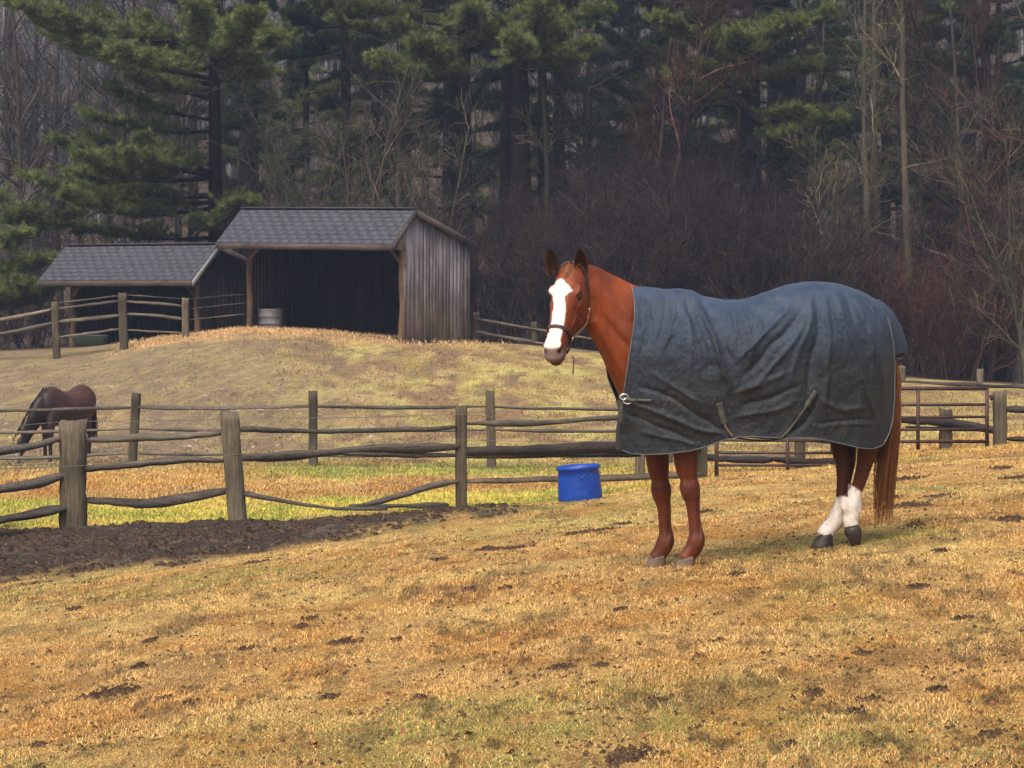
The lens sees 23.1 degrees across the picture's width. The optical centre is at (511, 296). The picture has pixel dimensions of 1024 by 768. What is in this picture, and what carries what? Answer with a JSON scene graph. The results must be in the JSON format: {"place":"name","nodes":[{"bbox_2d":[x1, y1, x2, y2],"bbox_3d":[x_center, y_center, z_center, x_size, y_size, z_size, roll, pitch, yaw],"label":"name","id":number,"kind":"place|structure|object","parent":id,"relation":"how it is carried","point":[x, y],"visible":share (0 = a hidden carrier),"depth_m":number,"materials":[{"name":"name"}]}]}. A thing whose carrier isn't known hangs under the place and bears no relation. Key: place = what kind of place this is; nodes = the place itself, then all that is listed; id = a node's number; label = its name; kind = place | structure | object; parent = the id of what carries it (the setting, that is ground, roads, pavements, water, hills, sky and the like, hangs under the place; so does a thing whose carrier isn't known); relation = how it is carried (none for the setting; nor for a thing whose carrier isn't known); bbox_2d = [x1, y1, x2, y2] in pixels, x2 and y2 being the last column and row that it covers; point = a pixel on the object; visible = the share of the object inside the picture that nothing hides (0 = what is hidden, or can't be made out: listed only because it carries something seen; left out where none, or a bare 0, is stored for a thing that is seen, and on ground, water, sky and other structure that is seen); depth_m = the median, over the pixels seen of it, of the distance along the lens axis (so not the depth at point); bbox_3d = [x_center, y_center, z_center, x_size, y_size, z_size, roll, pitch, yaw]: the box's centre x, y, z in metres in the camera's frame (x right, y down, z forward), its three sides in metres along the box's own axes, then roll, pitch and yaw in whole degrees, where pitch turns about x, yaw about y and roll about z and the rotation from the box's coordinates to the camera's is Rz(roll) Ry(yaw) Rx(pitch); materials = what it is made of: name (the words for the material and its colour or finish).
{"place":"outdoors","nodes":[
{"label":"outdoors","id":0,"kind":"place"},
{"bbox_2d":[0,0,1023,767],"bbox_3d":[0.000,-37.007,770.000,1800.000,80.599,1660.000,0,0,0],"label":"ground","id":1,"kind":"structure","parent":0,"point":[110,372],"depth_m":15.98,"materials":[{"name":"plant"}]},
{"bbox_2d":[0,230,74,347],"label":"shrub","id":2,"kind":"object","parent":1,"relation":"on","point":[44,316],"visible":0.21,"depth_m":76.41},
{"bbox_2d":[0,0,88,325],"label":"bare tree","id":3,"kind":"object","parent":1,"relation":"on","point":[36,38],"visible":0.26,"depth_m":101.35,"materials":[{"name":"grey plant"}]},
{"bbox_2d":[0,179,90,311],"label":"pine tree","id":4,"kind":"object","parent":1,"relation":"on","point":[25,220],"visible":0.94,"depth_m":72.11,"materials":[{"name":"green plant"}]},
{"bbox_2d":[0,0,99,329],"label":"bare tree","id":5,"kind":"object","parent":1,"relation":"on","point":[7,168],"visible":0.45,"depth_m":95.13,"materials":[{"name":"grey plant"}]},
{"bbox_2d":[12,385,98,462],"bbox_3d":[-8.363,2.359,46.457,0.618,1.425,2.246,0,0,25],"label":"horse","id":6,"kind":"object","parent":1,"relation":"on","point":[75,396],"visible":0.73,"depth_m":46.02},
{"bbox_2d":[0,0,119,333],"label":"bare tree","id":7,"kind":"object","parent":1,"relation":"on","point":[55,167],"visible":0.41,"depth_m":95.64,"materials":[{"name":"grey plant"}]},
{"bbox_2d":[0,0,136,327],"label":"bare tree","id":8,"kind":"object","parent":1,"relation":"on","point":[19,130],"visible":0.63,"depth_m":90.09,"materials":[{"name":"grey plant"}]},
{"bbox_2d":[23,0,144,258],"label":"bare tree","id":9,"kind":"object","parent":1,"relation":"on","point":[79,87],"visible":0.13,"depth_m":100.24,"materials":[{"name":"grey plant"}]},
{"bbox_2d":[44,0,198,243],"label":"bare tree","id":10,"kind":"object","parent":1,"relation":"on","point":[124,112],"visible":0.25,"depth_m":92.43,"materials":[{"name":"grey plant"}]},
{"bbox_2d":[0,292,245,358],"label":"rail fence","id":11,"kind":"object","parent":1,"relation":"on","point":[122,314],"visible":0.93,"depth_m":62.81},
{"bbox_2d":[47,0,229,243],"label":"bare tree","id":12,"kind":"object","parent":1,"relation":"on","point":[127,134],"visible":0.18,"depth_m":91.94,"materials":[{"name":"grey plant"}]},
{"bbox_2d":[37,242,245,347],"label":"shelter","id":13,"kind":"object","parent":1,"relation":"on","point":[170,271],"visible":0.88,"depth_m":67.33,"materials":[{"name":"wood"}]},
{"bbox_2d":[0,0,298,242],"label":"pine tree","id":14,"kind":"object","parent":1,"relation":"on","point":[162,58],"visible":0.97,"depth_m":72.94,"materials":[{"name":"green plant"}]},
{"bbox_2d":[83,0,284,242],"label":"pine tree","id":15,"kind":"object","parent":1,"relation":"on","point":[236,106],"visible":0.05,"depth_m":104.11,"materials":[{"name":"green plant"}]},
{"bbox_2d":[110,0,285,242],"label":"bare tree","id":16,"kind":"object","parent":1,"relation":"on","point":[179,122],"visible":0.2,"depth_m":90.14,"materials":[{"name":"grey plant"}]},
{"bbox_2d":[221,0,277,253],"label":"pine tree","id":17,"kind":"object","parent":1,"relation":"on","point":[244,117],"visible":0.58,"depth_m":82.96,"materials":[{"name":"green plant"}]},
{"bbox_2d":[163,63,356,255],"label":"bare tree","id":18,"kind":"object","parent":1,"relation":"on","point":[247,169],"visible":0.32,"depth_m":77.07,"materials":[{"name":"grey plant"}]},
{"bbox_2d":[0,502,526,585],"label":"mud clods","id":19,"kind":"object","parent":1,"relation":"on","point":[169,551],"visible":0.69,"depth_m":22.98,"materials":[{"name":"soil"}]},
{"bbox_2d":[185,0,404,206],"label":"pine tree","id":20,"kind":"object","parent":1,"relation":"on","point":[273,6],"visible":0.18,"depth_m":96.47,"materials":[{"name":"green plant"}]},
{"bbox_2d":[209,67,391,250],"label":"bare tree","id":21,"kind":"object","parent":1,"relation":"on","point":[294,203],"visible":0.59,"depth_m":72.86,"materials":[{"name":"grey plant"}]},
{"bbox_2d":[221,1,395,230],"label":"pine tree","id":22,"kind":"object","parent":1,"relation":"on","point":[334,86],"visible":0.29,"depth_m":91.92,"materials":[{"name":"green plant"}]},
{"bbox_2d":[109,324,510,354],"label":"dry grass","id":23,"kind":"structure","parent":1,"relation":"on","point":[226,331],"depth_m":62.63,"materials":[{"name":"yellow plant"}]},
{"bbox_2d":[259,9,391,206],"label":"pine tree","id":24,"kind":"object","parent":1,"relation":"on","point":[317,70],"visible":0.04,"depth_m":117.12,"materials":[{"name":"green plant"}]},
{"bbox_2d":[216,207,477,342],"bbox_3d":[-4.207,-0.514,64.427,5.190,3.619,4.506,0,0,27],"label":"tall shelter","id":25,"kind":"object","parent":1,"relation":"on","point":[403,273],"visible":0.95,"depth_m":64.10,"materials":[{"name":"wood"}]},
{"bbox_2d":[0,405,706,527],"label":"rail fence","id":26,"kind":"object","parent":1,"relation":"on","point":[72,439],"visible":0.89,"depth_m":29.86,"materials":[{"name":"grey wood"}]},
{"bbox_2d":[268,0,444,206],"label":"pine tree","id":27,"kind":"object","parent":1,"relation":"on","point":[298,17],"visible":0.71,"depth_m":86.75,"materials":[{"name":"green plant"}]},
{"bbox_2d":[284,30,442,211],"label":"bare tree","id":28,"kind":"object","parent":1,"relation":"on","point":[379,173],"visible":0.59,"depth_m":70.70,"materials":[{"name":"brown plant"}]},
{"bbox_2d":[295,1,442,206],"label":"tree","id":29,"kind":"object","parent":1,"relation":"on","point":[377,126],"visible":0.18,"depth_m":96.61,"materials":[{"name":"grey plant"}]},
{"bbox_2d":[326,0,473,224],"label":"bare tree","id":30,"kind":"object","parent":1,"relation":"on","point":[399,109],"visible":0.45,"depth_m":78.20,"materials":[{"name":"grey plant"}]},
{"bbox_2d":[275,0,537,206],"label":"pine tree","id":31,"kind":"object","parent":1,"relation":"on","point":[332,101],"visible":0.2,"depth_m":95.99,"materials":[{"name":"green plant"}]},
{"bbox_2d":[302,0,520,338],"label":"pine tree","id":32,"kind":"object","parent":1,"relation":"on","point":[451,64],"visible":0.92,"depth_m":77.31,"materials":[{"name":"green plant"}]},
{"bbox_2d":[0,390,830,468],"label":"rail fence","id":33,"kind":"object","parent":1,"relation":"on","point":[313,406],"visible":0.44,"depth_m":43.20,"materials":[{"name":"wood"}]},
{"bbox_2d":[371,80,518,276],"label":"bare tree","id":34,"kind":"object","parent":1,"relation":"on","point":[459,173],"visible":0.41,"depth_m":73.44,"materials":[{"name":"grey plant"}]},
{"bbox_2d":[358,0,553,246],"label":"pine tree","id":35,"kind":"object","parent":1,"relation":"on","point":[481,82],"visible":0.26,"depth_m":93.03,"materials":[{"name":"green plant"}]},
{"bbox_2d":[414,0,500,295],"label":"tree","id":36,"kind":"object","parent":1,"relation":"on","point":[472,76],"visible":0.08,"depth_m":106.24,"materials":[{"name":"grey plant"}]},
{"bbox_2d":[391,169,526,296],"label":"shrub","id":37,"kind":"object","parent":1,"relation":"on","point":[476,255],"visible":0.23,"depth_m":73.54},
{"bbox_2d":[472,0,512,334],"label":"pine tree","id":38,"kind":"object","parent":1,"relation":"on","point":[505,126],"visible":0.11,"depth_m":85.83,"materials":[{"name":"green plant"}]},
{"bbox_2d":[2,487,1005,763],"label":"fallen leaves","id":39,"kind":"object","parent":1,"relation":"on","point":[556,673],"visible":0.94,"depth_m":11.02,"materials":[{"name":"brown plant"}]},
{"bbox_2d":[430,170,583,342],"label":"shrub","id":40,"kind":"object","parent":1,"relation":"on","point":[495,287],"visible":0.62,"depth_m":73.38,"materials":[{"name":"plant"}]},
{"bbox_2d":[1,334,1018,466],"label":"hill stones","id":41,"kind":"object","parent":1,"relation":"on","point":[277,444],"visible":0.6,"depth_m":54.18,"materials":[{"name":"stone"}]},
{"bbox_2d":[470,0,550,273],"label":"tree","id":42,"kind":"object","parent":1,"relation":"on","point":[494,137],"visible":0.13,"depth_m":112.66,"materials":[{"name":"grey plant"}]},
{"bbox_2d":[0,0,1023,253],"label":"distant wood","id":43,"kind":"object","parent":1,"relation":"on","point":[228,4],"visible":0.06,"depth_m":140.41,"materials":[{"name":"plant"}]},
{"bbox_2d":[0,271,1023,383],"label":"undergrowth","id":44,"kind":"object","parent":1,"relation":"on","point":[6,341],"visible":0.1,"depth_m":71.25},
{"bbox_2d":[537,1,548,316],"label":"pine tree","id":45,"kind":"object","parent":1,"relation":"on","point":[540,164],"visible":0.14,"depth_m":78.88,"materials":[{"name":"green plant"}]},
{"bbox_2d":[466,198,627,347],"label":"shrub","id":46,"kind":"object","parent":1,"relation":"on","point":[531,279],"visible":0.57,"depth_m":70.39,"materials":[{"name":"plant"}]},
{"bbox_2d":[487,0,618,339],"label":"pine tree","id":47,"kind":"object","parent":1,"relation":"on","point":[522,40],"visible":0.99,"depth_m":74.99,"materials":[{"name":"green plant"}]},
{"bbox_2d":[500,0,609,342],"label":"bare tree","id":48,"kind":"object","parent":1,"relation":"on","point":[546,140],"visible":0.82,"depth_m":76.52,"materials":[{"name":"grey plant"}]},
{"bbox_2d":[427,0,697,230],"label":"pine tree","id":49,"kind":"object","parent":1,"relation":"on","point":[495,103],"visible":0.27,"depth_m":95.47,"materials":[{"name":"green plant"}]},
{"bbox_2d":[476,123,665,261],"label":"shrub","id":50,"kind":"object","parent":1,"relation":"on","point":[551,161],"visible":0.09,"depth_m":78.95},
{"bbox_2d":[492,0,655,248],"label":"bare tree","id":51,"kind":"object","parent":1,"relation":"on","point":[584,111],"visible":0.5,"depth_m":84.12,"materials":[{"name":"grey plant"}]},
{"bbox_2d":[556,463,602,501],"bbox_3d":[0.636,1.752,23.600,0.438,0.354,0.433,0,0,0],"label":"bucket","id":52,"kind":"object","parent":1,"relation":"on","point":[578,482],"visible":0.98,"depth_m":23.43,"materials":[{"name":"blue plastic"}]},
{"bbox_2d":[450,130,718,346],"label":"shrub","id":53,"kind":"object","parent":1,"relation":"on","point":[636,189],"visible":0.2,"depth_m":73.25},
{"bbox_2d":[530,0,668,206],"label":"bare tree","id":54,"kind":"object","parent":1,"relation":"on","point":[598,104],"visible":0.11,"depth_m":103.68,"materials":[{"name":"grey plant"}]},
{"bbox_2d":[498,139,712,350],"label":"shrub","id":55,"kind":"object","parent":1,"relation":"on","point":[593,249],"visible":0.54,"depth_m":68.48,"materials":[{"name":"plant"}]},
{"bbox_2d":[528,179,711,347],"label":"shrub","id":56,"kind":"object","parent":1,"relation":"on","point":[666,254],"visible":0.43,"depth_m":68.87,"materials":[{"name":"plant"}]},
{"bbox_2d":[565,0,719,210],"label":"pine tree","id":57,"kind":"object","parent":1,"relation":"on","point":[628,32],"visible":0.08,"depth_m":102.59,"materials":[{"name":"green plant"}]},
{"bbox_2d":[552,0,739,219],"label":"pine tree","id":58,"kind":"object","parent":1,"relation":"on","point":[626,15],"visible":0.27,"depth_m":95.29,"materials":[{"name":"green plant"}]},
{"bbox_2d":[527,118,764,343],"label":"shrub","id":59,"kind":"object","parent":1,"relation":"on","point":[674,146],"visible":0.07,"depth_m":78.17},
{"bbox_2d":[533,159,771,295],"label":"shrub","id":60,"kind":"object","parent":1,"relation":"on","point":[654,257],"visible":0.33,"depth_m":70.33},
{"bbox_2d":[534,124,799,291],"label":"shrub","id":61,"kind":"object","parent":1,"relation":"on","point":[615,164],"visible":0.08,"depth_m":76.55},
{"bbox_2d":[565,0,777,281],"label":"bare tree","id":62,"kind":"object","parent":1,"relation":"on","point":[696,78],"visible":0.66,"depth_m":74.94,"materials":[{"name":"brown plant"}]},
{"bbox_2d":[612,0,731,252],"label":"bare tree","id":63,"kind":"object","parent":1,"relation":"on","point":[649,124],"visible":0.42,"depth_m":79.56,"materials":[{"name":"grey plant"}]},
{"bbox_2d":[611,126,816,297],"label":"shrub","id":64,"kind":"object","parent":1,"relation":"on","point":[695,186],"visible":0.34,"depth_m":71.10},
{"bbox_2d":[611,121,817,285],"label":"shrub","id":65,"kind":"object","parent":1,"relation":"on","point":[772,165],"visible":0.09,"depth_m":76.42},
{"bbox_2d":[543,248,907,568],"bbox_3d":[1.253,0.668,14.865,2.226,1.912,0.716,0,0,-6],"label":"horse","id":66,"kind":"object","parent":1,"relation":"on","point":[690,373],"visible":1,"depth_m":14.66},
{"bbox_2d":[654,162,823,299],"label":"shrub","id":67,"kind":"object","parent":1,"relation":"on","point":[703,216],"visible":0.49,"depth_m":68.97,"materials":[{"name":"plant"}]},
{"bbox_2d":[624,2,858,210],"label":"pine tree","id":68,"kind":"object","parent":1,"relation":"on","point":[779,45],"visible":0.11,"depth_m":90.66,"materials":[{"name":"green plant"}]},
{"bbox_2d":[640,0,853,256],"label":"pine tree","id":69,"kind":"object","parent":1,"relation":"on","point":[745,35],"visible":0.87,"depth_m":77.13,"materials":[{"name":"green plant"}]},
{"bbox_2d":[473,312,1023,388],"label":"rail fence","id":70,"kind":"object","parent":1,"relation":"on","point":[533,328],"visible":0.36,"depth_m":66.37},
{"bbox_2d":[697,0,799,236],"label":"bare tree","id":71,"kind":"object","parent":1,"relation":"on","point":[736,135],"visible":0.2,"depth_m":82.07,"materials":[{"name":"grey plant"}]},
{"bbox_2d":[638,0,890,247],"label":"pine tree","id":72,"kind":"object","parent":1,"relation":"on","point":[777,57],"visible":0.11,"depth_m":100.52,"materials":[{"name":"green plant"}]},
{"bbox_2d":[714,439,833,476],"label":"metal gate","id":73,"kind":"structure","parent":1,"relation":"on","point":[717,465],"depth_m":34.09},
{"bbox_2d":[675,179,873,299],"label":"shrub","id":74,"kind":"object","parent":1,"relation":"on","point":[741,295],"visible":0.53,"depth_m":68.72,"materials":[{"name":"plant"}]},
{"bbox_2d":[677,165,928,301],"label":"shrub","id":75,"kind":"object","parent":1,"relation":"on","point":[792,269],"visible":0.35,"depth_m":69.56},
{"bbox_2d":[712,0,899,241],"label":"pine tree","id":76,"kind":"object","parent":1,"relation":"on","point":[851,126],"visible":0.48,"depth_m":86.67,"materials":[{"name":"green plant"}]},
{"bbox_2d":[713,0,899,282],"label":"bare tree","id":77,"kind":"object","parent":1,"relation":"on","point":[819,134],"visible":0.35,"depth_m":79.48,"materials":[{"name":"grey plant"}]},
{"bbox_2d":[635,408,992,473],"bbox_3d":[4.681,2.373,38.437,5.586,1.330,0.475,0,0,1],"label":"rail fence","id":78,"kind":"object","parent":1,"relation":"on","point":[801,446],"visible":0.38,"depth_m":38.36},
{"bbox_2d":[738,138,901,282],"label":"shrub","id":79,"kind":"object","parent":1,"relation":"on","point":[871,208],"visible":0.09,"depth_m":78.54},
{"bbox_2d":[755,78,946,303],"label":"bare tree","id":80,"kind":"object","parent":1,"relation":"on","point":[841,176],"visible":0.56,"depth_m":70.98,"materials":[{"name":"brown plant"}]},
{"bbox_2d":[778,200,934,323],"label":"shrub","id":81,"kind":"object","parent":1,"relation":"on","point":[905,235],"visible":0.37,"depth_m":70.26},
{"bbox_2d":[806,0,928,253],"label":"pine tree","id":82,"kind":"object","parent":1,"relation":"on","point":[854,136],"visible":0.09,"depth_m":110.41,"materials":[{"name":"green plant"}]},
{"bbox_2d":[819,0,919,251],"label":"bare tree","id":83,"kind":"object","parent":1,"relation":"on","point":[863,99],"visible":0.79,"depth_m":75.73,"materials":[{"name":"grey plant"}]},
{"bbox_2d":[803,0,942,255],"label":"bare tree","id":84,"kind":"object","parent":1,"relation":"on","point":[855,103],"visible":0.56,"depth_m":78.26,"materials":[{"name":"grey plant"}]},
{"bbox_2d":[807,0,979,302],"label":"pine tree","id":85,"kind":"object","parent":1,"relation":"on","point":[843,79],"visible":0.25,"depth_m":91.28,"materials":[{"name":"green plant"}]},
{"bbox_2d":[841,244,968,375],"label":"shrub","id":86,"kind":"object","parent":1,"relation":"on","point":[899,310],"visible":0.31,"depth_m":70.59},
{"bbox_2d":[838,0,981,374],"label":"bare tree","id":87,"kind":"object","parent":1,"relation":"on","point":[905,166],"visible":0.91,"depth_m":71.89,"materials":[{"name":"grey plant"}]},
{"bbox_2d":[845,0,1010,287],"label":"bare tree","id":88,"kind":"object","parent":1,"relation":"on","point":[919,80],"visible":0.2,"depth_m":91.55,"materials":[{"name":"grey plant"}]},
{"bbox_2d":[854,0,1010,366],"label":"bare tree","id":89,"kind":"object","parent":1,"relation":"on","point":[913,22],"visible":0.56,"depth_m":76.81,"materials":[{"name":"grey plant"}]},
{"bbox_2d":[849,0,1023,376],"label":"bare tree","id":90,"kind":"object","parent":1,"relation":"on","point":[957,124],"visible":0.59,"depth_m":74.09,"materials":[{"name":"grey plant"}]},
{"bbox_2d":[863,0,1023,293],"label":"bare tree","id":91,"kind":"object","parent":1,"relation":"on","point":[977,106],"visible":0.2,"depth_m":91.04,"materials":[{"name":"grey plant"}]},
{"bbox_2d":[892,257,1004,379],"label":"shrub","id":92,"kind":"object","parent":1,"relation":"on","point":[941,343],"visible":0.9,"depth_m":69.31,"materials":[{"name":"plant"}]},
{"bbox_2d":[877,0,1023,286],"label":"pine tree","id":93,"kind":"object","parent":1,"relation":"on","point":[1020,65],"visible":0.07,"depth_m":99.25,"materials":[{"name":"green plant"}]},
{"bbox_2d":[881,231,1023,380],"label":"shrub","id":94,"kind":"object","parent":1,"relation":"on","point":[994,347],"visible":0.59,"depth_m":70.14,"materials":[{"name":"plant"}]},
{"bbox_2d":[885,0,1023,364],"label":"pine tree","id":95,"kind":"object","parent":1,"relation":"on","point":[1000,29],"visible":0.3,"depth_m":81.95,"materials":[{"name":"green plant"}]},
{"bbox_2d":[890,0,1023,271],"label":"pine tree","id":96,"kind":"object","parent":1,"relation":"on","point":[998,58],"visible":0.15,"depth_m":92.91,"materials":[{"name":"green plant"}]},
{"bbox_2d":[900,0,1023,380],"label":"bare tree","id":97,"kind":"object","parent":1,"relation":"on","point":[987,182],"visible":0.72,"depth_m":70.44,"materials":[{"name":"brown plant"}]},
{"bbox_2d":[911,202,1022,381],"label":"shrub","id":98,"kind":"object","parent":1,"relation":"on","point":[999,376],"visible":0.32,"depth_m":71.73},
{"bbox_2d":[918,82,1023,378],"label":"bare tree","id":99,"kind":"object","parent":1,"relation":"on","point":[1008,284],"visible":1,"depth_m":65.91,"materials":[{"name":"brown plant"}]},
{"bbox_2d":[966,0,1023,382],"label":"bare tree","id":100,"kind":"object","parent":1,"relation":"on","point":[1019,372],"visible":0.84,"depth_m":69.83,"materials":[{"name":"plant"}]},
{"bbox_2d":[992,389,1023,445],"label":"rail fence","id":101,"kind":"object","parent":1,"relation":"on","point":[1001,408],"visible":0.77,"depth_m":35.13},
{"bbox_2d":[900,386,993,449],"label":"metal gate","id":102,"kind":"structure","parent":101,"relation":"attached to","point":[917,417],"depth_m":34.82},
{"bbox_2d":[0,331,1023,528],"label":"paddock grass","id":103,"kind":"structure","parent":0,"point":[442,494],"depth_m":41.73,"materials":[{"name":"plant"}]},
{"bbox_2d":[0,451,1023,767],"bbox_3d":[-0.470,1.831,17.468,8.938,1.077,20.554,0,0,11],"label":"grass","id":104,"kind":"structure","parent":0,"point":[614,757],"depth_m":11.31,"materials":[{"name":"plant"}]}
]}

